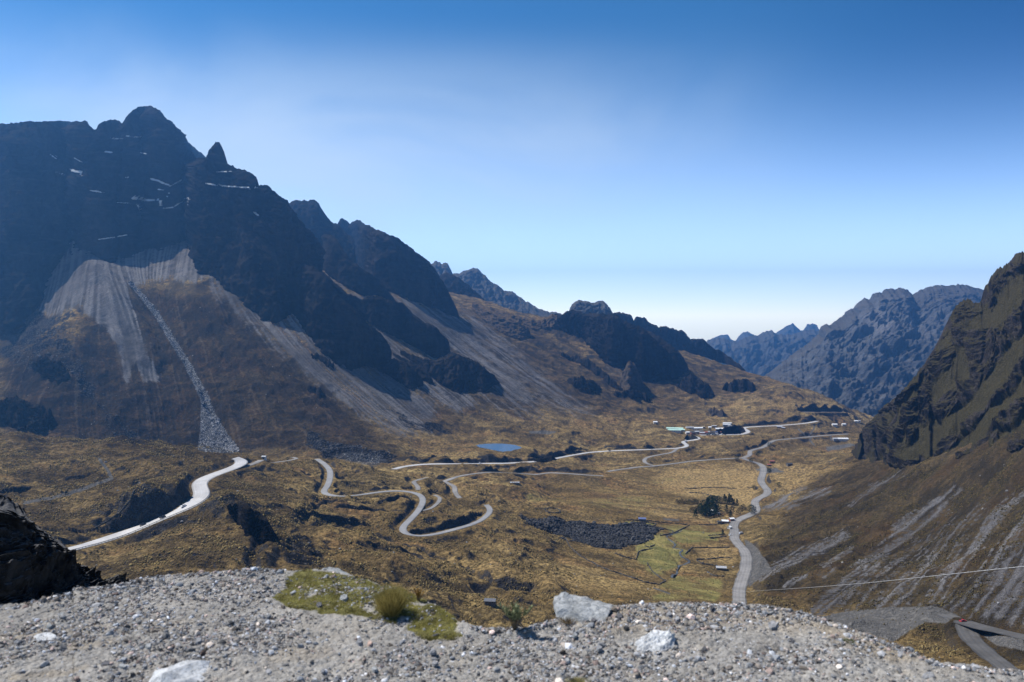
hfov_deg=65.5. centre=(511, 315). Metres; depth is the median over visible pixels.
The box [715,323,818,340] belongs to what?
mountain
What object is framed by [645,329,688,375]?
mountain
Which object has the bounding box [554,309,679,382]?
mountain
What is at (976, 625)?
road
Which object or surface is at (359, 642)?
rock
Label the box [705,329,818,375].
mountain
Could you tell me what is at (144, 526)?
guard rail
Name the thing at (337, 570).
boulder
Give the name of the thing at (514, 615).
shrub
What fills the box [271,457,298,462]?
road
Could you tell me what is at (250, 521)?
cliff
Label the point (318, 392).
mountain
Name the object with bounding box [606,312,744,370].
mountain
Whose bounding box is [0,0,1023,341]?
sky
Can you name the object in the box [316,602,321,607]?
rock
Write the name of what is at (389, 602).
grass tuft
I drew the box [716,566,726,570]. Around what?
house
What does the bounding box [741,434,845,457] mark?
road
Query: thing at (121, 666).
rock
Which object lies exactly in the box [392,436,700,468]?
road
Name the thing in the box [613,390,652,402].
mountain
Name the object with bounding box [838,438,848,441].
house
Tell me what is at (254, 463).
road
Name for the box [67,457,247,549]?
road
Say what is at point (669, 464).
road
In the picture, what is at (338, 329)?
mountain
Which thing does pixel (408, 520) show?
road
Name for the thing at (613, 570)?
stone wall
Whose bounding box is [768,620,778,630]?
rock
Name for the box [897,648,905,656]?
rock
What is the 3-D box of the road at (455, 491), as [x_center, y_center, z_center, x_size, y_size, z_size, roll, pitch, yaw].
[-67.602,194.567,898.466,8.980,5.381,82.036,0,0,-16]
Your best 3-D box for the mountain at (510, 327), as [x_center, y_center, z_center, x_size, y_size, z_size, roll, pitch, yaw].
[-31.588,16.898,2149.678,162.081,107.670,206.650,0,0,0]
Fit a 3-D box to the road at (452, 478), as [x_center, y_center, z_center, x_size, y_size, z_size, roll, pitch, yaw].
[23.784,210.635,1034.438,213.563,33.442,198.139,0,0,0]
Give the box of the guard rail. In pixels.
[72,482,209,549]
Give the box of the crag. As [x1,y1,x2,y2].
[0,495,129,603]
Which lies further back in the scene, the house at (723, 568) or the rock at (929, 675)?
the house at (723, 568)
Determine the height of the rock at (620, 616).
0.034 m
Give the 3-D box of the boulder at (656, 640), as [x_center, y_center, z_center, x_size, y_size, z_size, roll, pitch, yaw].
[1.043,2.385,5.840,0.340,0.151,0.311,0,0,0]
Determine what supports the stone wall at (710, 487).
on the terrain at (534, 404)
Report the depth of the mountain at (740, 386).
2042.43 m
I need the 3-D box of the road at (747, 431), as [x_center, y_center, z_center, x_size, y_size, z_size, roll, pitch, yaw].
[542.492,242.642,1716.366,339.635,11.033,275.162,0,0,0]
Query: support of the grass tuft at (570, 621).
on the ground at (741, 638)
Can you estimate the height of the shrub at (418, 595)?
0.157 m
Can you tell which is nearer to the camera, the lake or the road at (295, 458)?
the road at (295, 458)
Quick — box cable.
[737,566,1023,592]
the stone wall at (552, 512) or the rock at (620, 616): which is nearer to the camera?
the rock at (620, 616)
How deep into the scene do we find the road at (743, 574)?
829.60 m
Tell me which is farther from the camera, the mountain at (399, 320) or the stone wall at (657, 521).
the mountain at (399, 320)
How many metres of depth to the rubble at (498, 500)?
757.64 m
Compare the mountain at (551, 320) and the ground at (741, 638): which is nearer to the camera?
the ground at (741, 638)
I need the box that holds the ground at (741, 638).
[0,569,1023,681]
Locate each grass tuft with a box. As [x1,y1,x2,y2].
[367,582,410,616]
[561,616,576,623]
[564,675,591,681]
[843,638,854,643]
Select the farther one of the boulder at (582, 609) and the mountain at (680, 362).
the mountain at (680, 362)
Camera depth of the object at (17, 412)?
1078.69 m
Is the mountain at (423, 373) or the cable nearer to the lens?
the cable
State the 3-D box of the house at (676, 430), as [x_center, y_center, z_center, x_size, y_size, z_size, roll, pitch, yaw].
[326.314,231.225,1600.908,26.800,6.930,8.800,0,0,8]
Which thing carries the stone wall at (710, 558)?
on the terrain at (534, 404)
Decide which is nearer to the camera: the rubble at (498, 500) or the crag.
the crag
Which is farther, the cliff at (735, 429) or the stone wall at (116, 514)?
the cliff at (735, 429)
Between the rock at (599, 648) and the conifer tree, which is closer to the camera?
the rock at (599, 648)
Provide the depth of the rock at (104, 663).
5.46 m
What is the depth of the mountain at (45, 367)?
1190.08 m
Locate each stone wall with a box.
[87,489,134,532]
[543,507,560,512]
[565,537,665,584]
[626,519,687,524]
[660,524,689,535]
[685,487,735,488]
[685,546,729,553]
[696,557,731,559]
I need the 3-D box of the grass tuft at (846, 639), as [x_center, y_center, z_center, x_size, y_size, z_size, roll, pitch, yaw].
[2.455,2.374,5.811,0.126,0.037,0.121,0,0,0]
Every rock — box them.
[33,632,57,641]
[101,660,109,665]
[118,663,127,668]
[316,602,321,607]
[339,594,347,601]
[356,637,362,645]
[430,648,436,654]
[516,665,523,672]
[596,645,602,651]
[617,613,622,620]
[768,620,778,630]
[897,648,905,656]
[921,672,935,678]
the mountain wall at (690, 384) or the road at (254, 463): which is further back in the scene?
the mountain wall at (690, 384)
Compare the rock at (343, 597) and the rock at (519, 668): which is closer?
the rock at (519, 668)
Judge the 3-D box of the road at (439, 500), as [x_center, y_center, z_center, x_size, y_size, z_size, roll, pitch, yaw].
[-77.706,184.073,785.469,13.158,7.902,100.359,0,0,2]
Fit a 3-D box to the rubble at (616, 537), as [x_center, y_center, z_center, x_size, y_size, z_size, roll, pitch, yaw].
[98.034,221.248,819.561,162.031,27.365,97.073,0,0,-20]
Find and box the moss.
[273,568,462,640]
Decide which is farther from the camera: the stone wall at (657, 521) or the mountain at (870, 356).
the mountain at (870, 356)
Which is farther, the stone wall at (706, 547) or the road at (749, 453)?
the road at (749, 453)
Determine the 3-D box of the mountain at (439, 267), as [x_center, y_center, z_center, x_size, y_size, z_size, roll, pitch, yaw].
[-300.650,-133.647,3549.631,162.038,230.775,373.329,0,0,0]
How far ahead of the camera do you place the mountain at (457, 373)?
1562.20 m
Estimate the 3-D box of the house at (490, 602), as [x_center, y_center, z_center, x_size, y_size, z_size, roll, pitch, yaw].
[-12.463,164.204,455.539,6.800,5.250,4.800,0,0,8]
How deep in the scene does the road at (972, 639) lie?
427.66 m
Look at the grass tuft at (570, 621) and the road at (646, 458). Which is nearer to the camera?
the grass tuft at (570, 621)
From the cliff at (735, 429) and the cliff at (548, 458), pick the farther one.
the cliff at (735, 429)
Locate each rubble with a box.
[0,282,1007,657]
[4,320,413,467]
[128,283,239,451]
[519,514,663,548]
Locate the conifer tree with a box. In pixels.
[709,499,718,507]
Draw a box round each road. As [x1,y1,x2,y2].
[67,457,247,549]
[238,460,263,468]
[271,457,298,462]
[315,459,492,536]
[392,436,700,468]
[411,477,429,489]
[422,495,441,510]
[443,472,602,480]
[443,481,461,498]
[608,458,737,471]
[642,449,677,466]
[705,421,818,434]
[729,458,771,604]
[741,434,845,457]
[936,614,1023,639]
[953,620,1018,669]
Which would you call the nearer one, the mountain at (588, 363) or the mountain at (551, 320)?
the mountain at (588, 363)
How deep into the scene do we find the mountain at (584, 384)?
1834.08 m
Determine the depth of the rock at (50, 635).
5.93 m
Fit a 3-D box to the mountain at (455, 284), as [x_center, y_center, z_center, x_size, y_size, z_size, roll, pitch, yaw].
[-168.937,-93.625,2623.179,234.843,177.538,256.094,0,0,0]
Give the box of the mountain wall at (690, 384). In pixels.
[675,374,713,398]
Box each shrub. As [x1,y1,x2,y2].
[413,587,424,600]
[497,602,532,629]
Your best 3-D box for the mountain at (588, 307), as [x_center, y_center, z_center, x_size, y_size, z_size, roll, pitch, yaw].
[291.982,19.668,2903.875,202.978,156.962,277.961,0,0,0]
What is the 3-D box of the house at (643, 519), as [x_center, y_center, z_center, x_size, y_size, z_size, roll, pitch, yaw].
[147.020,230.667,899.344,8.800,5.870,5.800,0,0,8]
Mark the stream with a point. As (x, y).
(672, 575)
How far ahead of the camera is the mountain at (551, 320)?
2185.64 m
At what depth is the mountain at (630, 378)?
1930.24 m
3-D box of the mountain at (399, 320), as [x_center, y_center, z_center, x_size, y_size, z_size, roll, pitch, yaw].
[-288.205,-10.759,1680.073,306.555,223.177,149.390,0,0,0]
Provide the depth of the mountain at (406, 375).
1477.64 m
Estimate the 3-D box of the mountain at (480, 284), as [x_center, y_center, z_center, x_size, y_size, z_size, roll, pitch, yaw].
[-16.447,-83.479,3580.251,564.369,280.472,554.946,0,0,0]
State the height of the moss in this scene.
0.071 m
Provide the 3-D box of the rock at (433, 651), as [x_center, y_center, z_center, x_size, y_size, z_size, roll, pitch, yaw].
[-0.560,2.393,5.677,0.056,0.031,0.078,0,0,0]
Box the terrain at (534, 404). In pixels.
[0,240,1023,670]
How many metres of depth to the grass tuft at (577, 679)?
5.26 m
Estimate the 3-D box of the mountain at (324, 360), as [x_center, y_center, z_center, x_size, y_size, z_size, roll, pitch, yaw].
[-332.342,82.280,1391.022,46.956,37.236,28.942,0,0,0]
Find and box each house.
[484,598,495,607]
[638,517,645,521]
[667,429,680,432]
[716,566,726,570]
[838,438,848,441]
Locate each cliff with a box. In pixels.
[227,502,279,543]
[535,455,555,461]
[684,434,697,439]
[710,425,745,433]
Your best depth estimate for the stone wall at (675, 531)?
871.20 m
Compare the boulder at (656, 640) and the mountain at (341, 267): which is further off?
the mountain at (341, 267)
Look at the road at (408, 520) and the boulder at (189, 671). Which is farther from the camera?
the road at (408, 520)
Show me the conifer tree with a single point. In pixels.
(713, 500)
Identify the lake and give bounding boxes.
[476,443,521,451]
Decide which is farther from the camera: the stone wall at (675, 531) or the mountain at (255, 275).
the mountain at (255, 275)
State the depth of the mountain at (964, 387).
842.25 m
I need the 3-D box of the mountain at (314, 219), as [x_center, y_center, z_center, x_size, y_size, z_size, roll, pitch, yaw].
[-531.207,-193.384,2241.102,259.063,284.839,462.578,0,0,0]
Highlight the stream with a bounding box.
[666,531,689,577]
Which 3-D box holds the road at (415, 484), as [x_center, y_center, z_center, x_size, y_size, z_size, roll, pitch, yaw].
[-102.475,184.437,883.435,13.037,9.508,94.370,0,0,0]
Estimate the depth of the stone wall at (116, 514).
535.17 m
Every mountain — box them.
[0,106,325,334]
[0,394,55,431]
[32,356,70,381]
[186,142,204,157]
[188,205,299,323]
[289,200,355,262]
[294,264,391,373]
[307,385,325,397]
[311,352,334,368]
[321,234,396,301]
[322,271,449,358]
[338,218,459,317]
[381,358,423,388]
[393,352,433,384]
[400,350,499,393]
[431,261,452,275]
[432,266,484,300]
[453,268,561,316]
[472,303,530,338]
[490,306,560,328]
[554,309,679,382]
[561,352,622,390]
[567,375,601,393]
[569,300,611,313]
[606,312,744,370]
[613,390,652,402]
[619,361,642,390]
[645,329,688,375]
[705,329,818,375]
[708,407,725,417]
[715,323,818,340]
[720,378,755,392]
[765,284,983,416]
[851,251,1023,468]
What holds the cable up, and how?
on the terrain at (534, 404)
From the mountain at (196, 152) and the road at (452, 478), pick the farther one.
the mountain at (196, 152)
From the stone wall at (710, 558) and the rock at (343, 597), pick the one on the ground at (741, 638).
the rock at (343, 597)
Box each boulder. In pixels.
[149,660,209,681]
[321,567,347,574]
[553,592,611,622]
[633,630,674,651]
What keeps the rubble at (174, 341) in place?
on the terrain at (534, 404)

